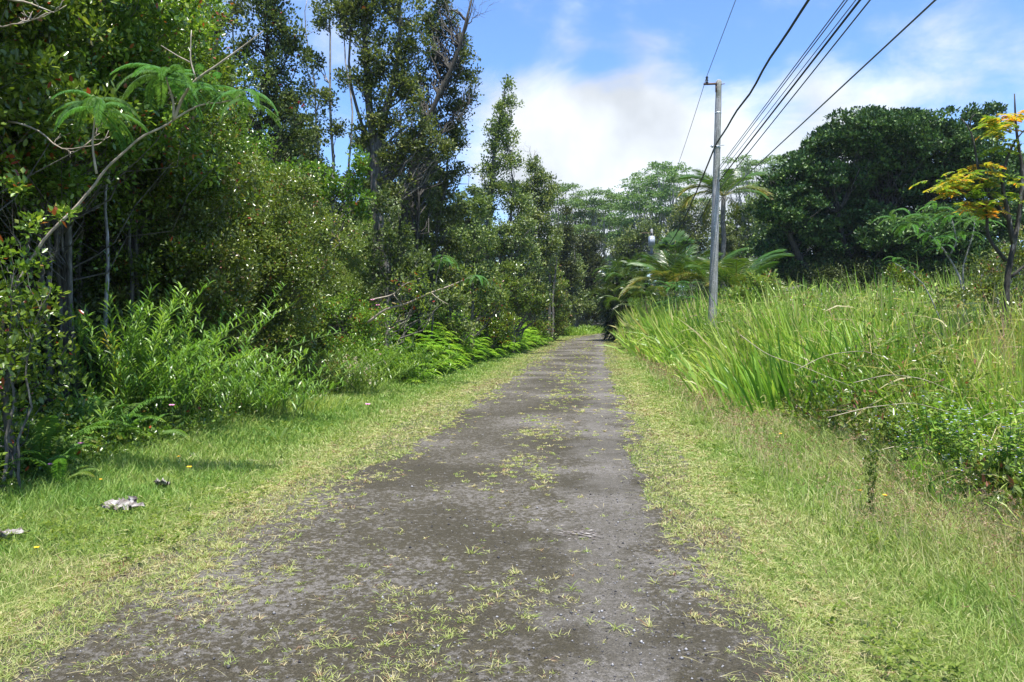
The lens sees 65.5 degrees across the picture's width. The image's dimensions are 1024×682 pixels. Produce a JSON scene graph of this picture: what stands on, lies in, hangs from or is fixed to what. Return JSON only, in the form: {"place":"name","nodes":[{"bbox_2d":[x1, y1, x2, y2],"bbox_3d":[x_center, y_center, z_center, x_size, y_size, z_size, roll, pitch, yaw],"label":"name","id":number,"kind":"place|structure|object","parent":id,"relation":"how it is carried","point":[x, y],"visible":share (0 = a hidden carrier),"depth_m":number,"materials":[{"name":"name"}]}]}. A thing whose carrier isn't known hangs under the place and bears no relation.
{"place":"outdoors","nodes":[
{"label":"outdoors","id":0,"kind":"place"},
{"bbox_2d":[0,333,847,681],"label":"road","id":1,"kind":"structure","parent":0,"point":[424,481],"depth_m":4.86,"materials":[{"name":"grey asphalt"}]},
{"bbox_2d":[0,334,897,681],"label":"road grass","id":2,"kind":"structure","parent":1,"relation":"on","point":[438,608],"depth_m":4.91,"materials":[{"name":"green plant"}]},
{"bbox_2d":[0,323,1023,681],"bbox_3d":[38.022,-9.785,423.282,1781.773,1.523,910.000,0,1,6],"label":"ground","id":3,"kind":"structure","parent":0,"point":[1012,641],"depth_m":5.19,"materials":[{"name":"green plant"}]},
{"bbox_2d":[0,167,82,492],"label":"guava tree","id":4,"kind":"object","parent":3,"relation":"on","point":[14,188],"visible":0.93,"depth_m":7.26,"materials":[{"name":"green plant"}]},
{"bbox_2d":[0,204,91,385],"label":"shade bush","id":5,"kind":"object","parent":3,"relation":"on","point":[15,232],"visible":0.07,"depth_m":11.65,"materials":[{"name":"green plant"}]},
{"bbox_2d":[0,427,97,469],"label":"sword fern","id":6,"kind":"object","parent":3,"relation":"on","point":[63,432],"visible":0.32,"depth_m":8.10,"materials":[{"name":"green plant"}]},
{"bbox_2d":[0,264,102,490],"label":"guava tree","id":7,"kind":"object","parent":3,"relation":"on","point":[16,341],"visible":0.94,"depth_m":7.48,"materials":[{"name":"green plant"}]},
{"bbox_2d":[0,18,104,294],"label":"guava tree","id":8,"kind":"object","parent":3,"relation":"on","point":[35,238],"visible":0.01,"depth_m":11.95,"materials":[{"name":"green plant"}]},
{"bbox_2d":[8,457,100,487],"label":"sword fern","id":9,"kind":"object","parent":3,"relation":"on","point":[62,467],"visible":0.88,"depth_m":7.52,"materials":[{"name":"green plant"}]},
{"bbox_2d":[15,434,99,476],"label":"sword fern","id":10,"kind":"object","parent":3,"relation":"on","point":[56,443],"visible":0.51,"depth_m":7.89,"materials":[{"name":"green plant"}]},
{"bbox_2d":[0,415,115,476],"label":"sword fern","id":11,"kind":"object","parent":3,"relation":"on","point":[53,420],"visible":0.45,"depth_m":7.78,"materials":[{"name":"green plant"}]},
{"bbox_2d":[0,0,140,216],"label":"guava tree","id":12,"kind":"object","parent":3,"relation":"on","point":[15,52],"visible":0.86,"depth_m":8.55,"materials":[{"name":"green plant"}]},
{"bbox_2d":[0,175,166,403],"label":"shade bush","id":13,"kind":"object","parent":3,"relation":"on","point":[82,300],"visible":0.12,"depth_m":12.31,"materials":[{"name":"green plant"}]},
{"bbox_2d":[25,386,144,440],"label":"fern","id":14,"kind":"object","parent":3,"relation":"on","point":[101,415],"visible":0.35,"depth_m":9.51,"materials":[{"name":"green plant"}]},
{"bbox_2d":[39,398,142,446],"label":"sword fern","id":15,"kind":"object","parent":3,"relation":"on","point":[113,409],"visible":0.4,"depth_m":9.57,"materials":[{"name":"green plant"}]},
{"bbox_2d":[80,156,129,400],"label":"slender tree","id":16,"kind":"object","parent":3,"relation":"on","point":[106,265],"visible":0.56,"depth_m":11.51,"materials":[{"name":"green plant"}]},
{"bbox_2d":[2,254,211,396],"bbox_3d":[-7.664,-0.219,14.171,4.320,2.768,4.091,-1,2,-40],"label":"shade bush","id":17,"kind":"object","parent":3,"relation":"on","point":[74,294],"visible":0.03,"depth_m":13.39,"materials":[{"name":"green plant"}]},
{"bbox_2d":[0,0,233,409],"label":"guava tree","id":18,"kind":"object","parent":3,"relation":"on","point":[134,29],"visible":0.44,"depth_m":10.79,"materials":[{"name":"green plant"}]},
{"bbox_2d":[71,394,171,438],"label":"sword fern","id":19,"kind":"object","parent":3,"relation":"on","point":[126,420],"visible":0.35,"depth_m":9.70,"materials":[{"name":"green plant"}]},
{"bbox_2d":[90,162,179,364],"bbox_3d":[-6.110,-1.175,13.028,1.343,4.565,1.245,0,2,-18],"label":"slender tree","id":20,"kind":"object","parent":3,"relation":"on","point":[131,275],"visible":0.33,"depth_m":12.94,"materials":[{"name":"green plant"}]},
{"bbox_2d":[0,30,281,331],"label":"silk tree sapling","id":21,"kind":"object","parent":3,"relation":"on","point":[101,113],"visible":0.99,"depth_m":7.61,"materials":[{"name":"green plant"}]},
{"bbox_2d":[4,0,279,393],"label":"guava tree","id":22,"kind":"object","parent":3,"relation":"on","point":[181,172],"visible":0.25,"depth_m":13.26,"materials":[{"name":"green plant"}]},
{"bbox_2d":[99,295,241,405],"bbox_3d":[-5.617,0.152,13.073,2.078,1.835,1.825,-1,2,-44],"label":"reed clump","id":23,"kind":"object","parent":3,"relation":"on","point":[221,318],"visible":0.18,"depth_m":13.10,"materials":[{"name":"green plant"}]},
{"bbox_2d":[9,277,344,429],"bbox_3d":[-4.610,0.155,10.979,3.784,2.091,4.483,0,1,6],"label":"reed clump","id":24,"kind":"object","parent":3,"relation":"on","point":[122,373],"visible":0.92,"depth_m":10.61,"materials":[{"name":"green plant"}]},
{"bbox_2d":[72,151,285,395],"bbox_3d":[-5.885,-1.205,14.007,3.827,4.650,3.376,1,2,43],"label":"guava tree","id":25,"kind":"object","parent":3,"relation":"on","point":[229,253],"visible":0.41,"depth_m":13.59,"materials":[{"name":"green plant"}]},
{"bbox_2d":[0,349,384,494],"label":"undergrowth","id":26,"kind":"object","parent":3,"relation":"on","point":[114,440],"visible":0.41,"depth_m":9.67,"materials":[{"name":"green plant"}]},
{"bbox_2d":[124,51,290,238],"bbox_3d":[-7.510,-2.959,18.341,4.424,7.750,4.642,-1,2,-45],"label":"guava tree","id":27,"kind":"object","parent":3,"relation":"on","point":[231,144],"visible":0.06,"depth_m":17.90,"materials":[{"name":"green plant"}]},
{"bbox_2d":[115,263,302,387],"bbox_3d":[-6.991,-0.423,16.793,4.885,3.172,5.158,0,2,-19],"label":"shade bush","id":28,"kind":"object","parent":3,"relation":"on","point":[263,301],"visible":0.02,"depth_m":15.79,"materials":[{"name":"green plant"}]},
{"bbox_2d":[194,0,254,108],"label":"ohia tree","id":29,"kind":"object","parent":3,"relation":"on","point":[235,5],"visible":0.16,"depth_m":26.95,"materials":[{"name":"green plant"}]},
{"bbox_2d":[145,128,367,391],"bbox_3d":[-5.333,-1.472,16.424,4.476,5.349,4.316,-1,2,-23],"label":"guava tree","id":30,"kind":"object","parent":3,"relation":"on","point":[304,270],"visible":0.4,"depth_m":15.71,"materials":[{"name":"green plant"}]},
{"bbox_2d":[225,0,321,182],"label":"ohia tree","id":31,"kind":"object","parent":3,"relation":"on","point":[289,102],"visible":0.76,"depth_m":22.51,"materials":[{"name":"green plant"}]},
{"bbox_2d":[188,346,362,423],"bbox_3d":[-3.915,0.630,12.735,2.574,1.166,3.566,-1,2,-36],"label":"reed clump","id":32,"kind":"object","parent":3,"relation":"on","point":[261,391],"visible":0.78,"depth_m":12.33,"materials":[{"name":"green plant"}]},
{"bbox_2d":[255,91,330,212],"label":"ohia tree","id":33,"kind":"object","parent":3,"relation":"on","point":[327,141],"visible":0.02,"depth_m":33.92,"materials":[{"name":"green plant"}]},
{"bbox_2d":[235,111,376,360],"bbox_3d":[-6.074,-2.703,21.775,5.074,7.190,1.441,0,1,6],"label":"ohia tree","id":34,"kind":"object","parent":3,"relation":"on","point":[347,190],"visible":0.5,"depth_m":21.46,"materials":[{"name":"green plant"}]},
{"bbox_2d":[296,0,355,253],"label":"ohia tree","id":35,"kind":"object","parent":3,"relation":"on","point":[326,94],"visible":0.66,"depth_m":25.55,"materials":[{"name":"green plant"}]},
{"bbox_2d":[288,194,388,357],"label":"guava tree","id":36,"kind":"object","parent":3,"relation":"on","point":[346,232],"visible":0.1,"depth_m":23.10,"materials":[{"name":"green plant"}]},
{"bbox_2d":[300,243,381,366],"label":"guava tree","id":37,"kind":"object","parent":3,"relation":"on","point":[346,268],"visible":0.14,"depth_m":21.69,"materials":[{"name":"green plant"}]},
{"bbox_2d":[300,287,398,369],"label":"roadside shrub","id":38,"kind":"object","parent":3,"relation":"on","point":[340,313],"visible":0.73,"depth_m":20.78,"materials":[{"name":"green plant"}]},
{"bbox_2d":[367,262,488,325],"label":"fallen branch","id":39,"kind":"object","parent":38,"relation":"attached to","point":[398,305],"visible":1,"depth_m":19.79,"materials":[{"name":"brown plant"}]},
{"bbox_2d":[287,342,424,394],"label":"reed clump","id":40,"kind":"object","parent":3,"relation":"on","point":[355,373],"visible":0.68,"depth_m":16.77,"materials":[{"name":"green plant"}]},
{"bbox_2d":[335,132,399,270],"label":"ohia tree","id":41,"kind":"object","parent":3,"relation":"on","point":[366,185],"visible":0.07,"depth_m":40.90,"materials":[{"name":"green plant"}]},
{"bbox_2d":[320,0,458,358],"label":"ohia tree","id":42,"kind":"object","parent":3,"relation":"on","point":[366,82],"visible":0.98,"depth_m":23.73,"materials":[{"name":"green plant"}]},
{"bbox_2d":[332,337,461,382],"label":"reed clump","id":43,"kind":"object","parent":3,"relation":"on","point":[409,359],"visible":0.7,"depth_m":19.92,"materials":[{"name":"green plant"}]},
{"bbox_2d":[356,184,453,350],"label":"ohia tree","id":44,"kind":"object","parent":3,"relation":"on","point":[388,236],"visible":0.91,"depth_m":21.87,"materials":[{"name":"green plant"}]},
{"bbox_2d":[392,124,477,358],"bbox_3d":[-2.742,-3.346,27.373,3.278,8.549,1.938,0,1,6],"label":"ohia tree","id":45,"kind":"object","parent":3,"relation":"on","point":[450,243],"visible":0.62,"depth_m":27.22,"materials":[{"name":"green plant"}]},
{"bbox_2d":[391,0,483,365],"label":"ohia tree","id":46,"kind":"object","parent":3,"relation":"on","point":[441,61],"visible":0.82,"depth_m":26.16,"materials":[{"name":"green plant"}]},
{"bbox_2d":[333,306,551,383],"bbox_3d":[-1.163,-0.424,34.986,3.337,2.338,31.565,0,1,9],"label":"fern thicket","id":47,"kind":"object","parent":3,"relation":"on","point":[523,342],"visible":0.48,"depth_m":25.99,"materials":[{"name":"green plant"}]},
{"bbox_2d":[412,264,484,363],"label":"roadside shrub","id":48,"kind":"object","parent":3,"relation":"on","point":[449,323],"visible":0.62,"depth_m":27.22,"materials":[{"name":"green plant"}]},
{"bbox_2d":[442,184,499,264],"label":"ohia tree","id":49,"kind":"object","parent":3,"relation":"on","point":[472,190],"visible":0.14,"depth_m":57.84,"materials":[{"name":"green plant"}]},
{"bbox_2d":[442,193,513,359],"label":"ohia tree","id":50,"kind":"object","parent":3,"relation":"on","point":[472,239],"visible":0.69,"depth_m":30.12,"materials":[{"name":"green plant"}]},
{"bbox_2d":[458,277,519,356],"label":"roadside shrub","id":51,"kind":"object","parent":3,"relation":"on","point":[500,334],"visible":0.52,"depth_m":33.16,"materials":[{"name":"green plant"}]},
{"bbox_2d":[461,73,545,349],"bbox_3d":[-0.393,-6.040,38.107,4.100,13.375,2.172,0,1,6],"label":"ohia tree","id":52,"kind":"object","parent":3,"relation":"on","point":[505,246],"visible":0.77,"depth_m":37.92,"materials":[{"name":"green plant"}]},
{"bbox_2d":[0,382,1023,681],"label":"grass clippings","id":53,"kind":"object","parent":3,"relation":"on","point":[596,506],"depth_m":5.14,"materials":[{"name":"plant"}]},
{"bbox_2d":[482,261,557,352],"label":"ohia tree","id":54,"kind":"object","parent":3,"relation":"on","point":[534,304],"visible":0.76,"depth_m":36.99,"materials":[{"name":"green plant"}]},
{"bbox_2d":[510,287,556,344],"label":"roadside shrub","id":55,"kind":"object","parent":3,"relation":"on","point":[540,325],"visible":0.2,"depth_m":45.95,"materials":[{"name":"green plant"}]},
{"bbox_2d":[509,154,564,344],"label":"ohia tree","id":56,"kind":"object","parent":3,"relation":"on","point":[538,178],"visible":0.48,"depth_m":45.69,"materials":[{"name":"green plant"}]},
{"bbox_2d":[537,171,568,341],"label":"ohia tree","id":57,"kind":"object","parent":3,"relation":"on","point":[559,229],"visible":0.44,"depth_m":51.86,"materials":[{"name":"green plant"}]},
{"bbox_2d":[538,260,571,340],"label":"tree","id":58,"kind":"object","parent":3,"relation":"on","point":[559,293],"visible":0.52,"depth_m":53.65,"materials":[{"name":"green plant"}]},
{"bbox_2d":[554,202,583,306],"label":"ohia tree","id":59,"kind":"object","parent":3,"relation":"on","point":[565,262],"visible":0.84,"depth_m":69.41,"materials":[{"name":"green plant"}]},
{"bbox_2d":[551,243,597,326],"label":"ohia tree","id":60,"kind":"object","parent":3,"relation":"on","point":[579,305],"visible":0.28,"depth_m":73.37,"materials":[{"name":"green plant"}]},
{"bbox_2d":[532,182,633,325],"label":"albizia tree","id":61,"kind":"object","parent":3,"relation":"on","point":[592,213],"visible":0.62,"depth_m":109.44,"materials":[{"name":"green plant"}]},
{"bbox_2d":[568,225,608,325],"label":"ohia tree","id":62,"kind":"object","parent":3,"relation":"on","point":[588,246],"visible":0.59,"depth_m":82.81,"materials":[{"name":"green plant"}]},
{"bbox_2d":[583,252,674,340],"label":"areca palm","id":63,"kind":"object","parent":3,"relation":"on","point":[610,290],"visible":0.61,"depth_m":52.94,"materials":[{"name":"green plant"}]},
{"bbox_2d":[603,213,664,272],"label":"broadleaf tree","id":64,"kind":"object","parent":3,"relation":"on","point":[632,246],"visible":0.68,"depth_m":86.25,"materials":[{"name":"green plant"}]},
{"bbox_2d":[597,161,711,269],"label":"albizia tree","id":65,"kind":"object","parent":3,"relation":"on","point":[660,192],"visible":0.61,"depth_m":96.00,"materials":[{"name":"green plant"}]},
{"bbox_2d":[653,229,695,295],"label":"fan palm","id":66,"kind":"object","parent":3,"relation":"on","point":[667,240],"visible":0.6,"depth_m":60.97,"materials":[{"name":"green plant"}]},
{"bbox_2d":[627,244,723,289],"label":"coconut palm","id":67,"kind":"object","parent":3,"relation":"on","point":[675,266],"visible":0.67,"depth_m":40.94,"materials":[{"name":"green plant"}]},
{"bbox_2d":[652,281,703,318],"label":"feathery shrub","id":68,"kind":"object","parent":3,"relation":"on","point":[675,285],"visible":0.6,"depth_m":35.02,"materials":[{"name":"green plant"}]},
{"bbox_2d":[653,194,720,268],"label":"broadleaf tree","id":69,"kind":"object","parent":3,"relation":"on","point":[703,245],"visible":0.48,"depth_m":77.86,"materials":[{"name":"green plant"}]},
{"bbox_2d":[665,247,748,286],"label":"coconut palm","id":70,"kind":"object","parent":3,"relation":"on","point":[698,273],"visible":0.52,"depth_m":37.86,"materials":[{"name":"green plant"}]},
{"bbox_2d":[703,76,724,330],"bbox_3d":[6.151,-3.241,24.382,0.641,9.613,0.313,0,1,6],"label":"power pole","id":71,"kind":"object","parent":3,"relation":"on","point":[713,284],"visible":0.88,"depth_m":24.28,"materials":[{"name":"grey wood"}]},
{"bbox_2d":[658,0,809,255],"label":"power line","id":72,"kind":"object","parent":71,"relation":"attached to","point":[779,44],"visible":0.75,"depth_m":18.35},
{"bbox_2d":[679,0,860,251],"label":"power line","id":73,"kind":"object","parent":71,"relation":"attached to","point":[829,39],"visible":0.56,"depth_m":14.95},
{"bbox_2d":[681,0,935,258],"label":"power line","id":74,"kind":"object","parent":71,"relation":"attached to","point":[899,33],"visible":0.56,"depth_m":11.86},
{"bbox_2d":[676,168,774,301],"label":"coconut palm","id":75,"kind":"object","parent":3,"relation":"on","point":[726,187],"visible":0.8,"depth_m":42.75,"materials":[{"name":"green plant"}]},
{"bbox_2d":[703,201,761,265],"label":"broadleaf tree","id":76,"kind":"object","parent":3,"relation":"on","point":[737,231],"visible":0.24,"depth_m":79.19,"materials":[{"name":"green plant"}]},
{"bbox_2d":[671,341,801,401],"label":"grass clump","id":77,"kind":"object","parent":3,"relation":"on","point":[716,373],"visible":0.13,"depth_m":15.26,"materials":[{"name":"green plant"}]},
{"bbox_2d":[657,313,818,389],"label":"grass clump","id":78,"kind":"object","parent":3,"relation":"on","point":[700,364],"visible":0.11,"depth_m":16.44,"materials":[{"name":"green plant"}]},
{"bbox_2d":[683,249,794,290],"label":"coconut palm","id":79,"kind":"object","parent":3,"relation":"on","point":[732,278],"visible":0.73,"depth_m":34.43,"materials":[{"name":"green plant"}]},
{"bbox_2d":[720,151,791,249],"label":"albizia tree","id":80,"kind":"object","parent":3,"relation":"on","point":[746,169],"visible":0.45,"depth_m":112.92,"materials":[{"name":"green plant"}]},
{"bbox_2d":[717,268,803,312],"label":"roadside shrub","id":81,"kind":"object","parent":3,"relation":"on","point":[755,280],"visible":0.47,"depth_m":28.99,"materials":[{"name":"green plant"}]},
{"bbox_2d":[742,172,778,255],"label":"broadleaf tree","id":82,"kind":"object","parent":3,"relation":"on","point":[758,225],"visible":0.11,"depth_m":63.72,"materials":[{"name":"green plant"}]},
{"bbox_2d":[668,315,903,418],"bbox_3d":[4.523,0.386,13.049,3.748,1.710,3.540,-1,2,-24],"label":"grass clump","id":83,"kind":"object","parent":3,"relation":"on","point":[774,387],"visible":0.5,"depth_m":12.99,"materials":[{"name":"green plant"}]},
{"bbox_2d":[610,252,1023,556],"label":"tall grass","id":84,"kind":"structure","parent":3,"relation":"on","point":[669,323],"depth_m":12.45,"materials":[{"name":"green plant"}]},
{"bbox_2d":[625,270,1023,523],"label":"lot weeds","id":85,"kind":"object","parent":3,"relation":"on","point":[1014,483],"visible":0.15,"depth_m":9.85,"materials":[{"name":"green plant"}]},
{"bbox_2d":[635,352,1023,651],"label":"seed heads","id":86,"kind":"object","parent":3,"relation":"on","point":[732,422],"visible":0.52,"depth_m":6.67,"materials":[{"name":"plant"}]},
{"bbox_2d":[771,248,900,297],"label":"shade bush","id":87,"kind":"object","parent":3,"relation":"on","point":[839,272],"visible":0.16,"depth_m":42.99,"materials":[{"name":"green plant"}]},
{"bbox_2d":[860,415,881,513],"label":"flowering herb","id":88,"kind":"object","parent":3,"relation":"on","point":[875,474],"visible":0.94,"depth_m":6.32,"materials":[{"name":"green plant"}]},
{"bbox_2d":[737,100,1023,290],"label":"banyan tree","id":89,"kind":"object","parent":3,"relation":"on","point":[885,151],"visible":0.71,"depth_m":42.61,"materials":[{"name":"green plant"}]},
{"bbox_2d":[781,302,1005,389],"bbox_3d":[6.285,0.236,12.429,4.121,1.767,4.259,0,1,6],"label":"grass clump","id":90,"kind":"object","parent":3,"relation":"on","point":[809,351],"visible":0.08,"depth_m":12.08,"materials":[{"name":"green plant"}]},
{"bbox_2d":[834,252,976,301],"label":"shade bush","id":91,"kind":"object","parent":3,"relation":"on","point":[873,273],"visible":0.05,"depth_m":40.99,"materials":[{"name":"green plant"}]},
{"bbox_2d":[884,262,930,306],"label":"roadside shrub","id":92,"kind":"object","parent":3,"relation":"on","point":[894,270],"visible":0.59,"depth_m":19.00,"materials":[{"name":"green plant"}]},
{"bbox_2d":[892,420,922,470],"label":"flowering herb","id":93,"kind":"object","parent":3,"relation":"on","point":[900,449],"visible":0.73,"depth_m":7.59,"materials":[{"name":"green plant"}]},
{"bbox_2d":[798,298,1023,394],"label":"grass clump","id":94,"kind":"object","parent":3,"relation":"on","point":[924,343],"visible":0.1,"depth_m":10.59,"materials":[{"name":"green plant"}]},
{"bbox_2d":[871,201,1004,329],"bbox_3d":[7.296,-0.747,13.762,2.170,3.327,0.859,0,1,6],"label":"silk tree sapling","id":95,"kind":"object","parent":3,"relation":"on","point":[969,220],"visible":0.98,"depth_m":13.71,"materials":[{"name":"green plant"}]},
{"bbox_2d":[905,395,980,462],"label":"flowering herb","id":96,"kind":"object","parent":3,"relation":"on","point":[940,436],"visible":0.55,"depth_m":7.99,"materials":[{"name":"green plant"}]},
{"bbox_2d":[871,319,1023,437],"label":"grass clump","id":97,"kind":"object","parent":3,"relation":"on","point":[997,378],"visible":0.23,"depth_m":8.89,"materials":[{"name":"green plant"}]},
{"bbox_2d":[923,401,991,465],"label":"flowering herb","id":98,"kind":"object","parent":3,"relation":"on","point":[947,420],"visible":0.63,"depth_m":7.63,"materials":[{"name":"green plant"}]},
{"bbox_2d":[944,409,987,480],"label":"flowering herb","id":99,"kind":"object","parent":3,"relation":"on","point":[970,446],"visible":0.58,"depth_m":6.98,"materials":[{"name":"green plant"}]},
{"bbox_2d":[909,94,1023,353],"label":"turning tree","id":100,"kind":"object","parent":3,"relation":"on","point":[1013,119],"visible":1,"depth_m":11.42,"materials":[{"name":"yellow plant"}]},
{"bbox_2d":[929,253,1016,289],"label":"shade bush","id":101,"kind":"object","parent":3,"relation":"on","point":[967,272],"visible":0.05,"depth_m":39.73,"materials":[{"name":"green plant"}]},
{"bbox_2d":[925,223,1023,324],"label":"roadside shrub","id":102,"kind":"object","parent":3,"relation":"on","point":[991,266],"visible":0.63,"depth_m":13.62,"materials":[{"name":"green plant"}]},
{"bbox_2d":[972,413,1023,495],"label":"flowering herb","id":103,"kind":"object","parent":3,"relation":"on","point":[1009,437],"visible":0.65,"depth_m":6.40,"materials":[{"name":"green plant"}]},
{"bbox_2d":[51,0,1023,289],"label":"sky","id":104,"kind":"structure","parent":0,"point":[609,89],"materials":[{"name":"blue"}]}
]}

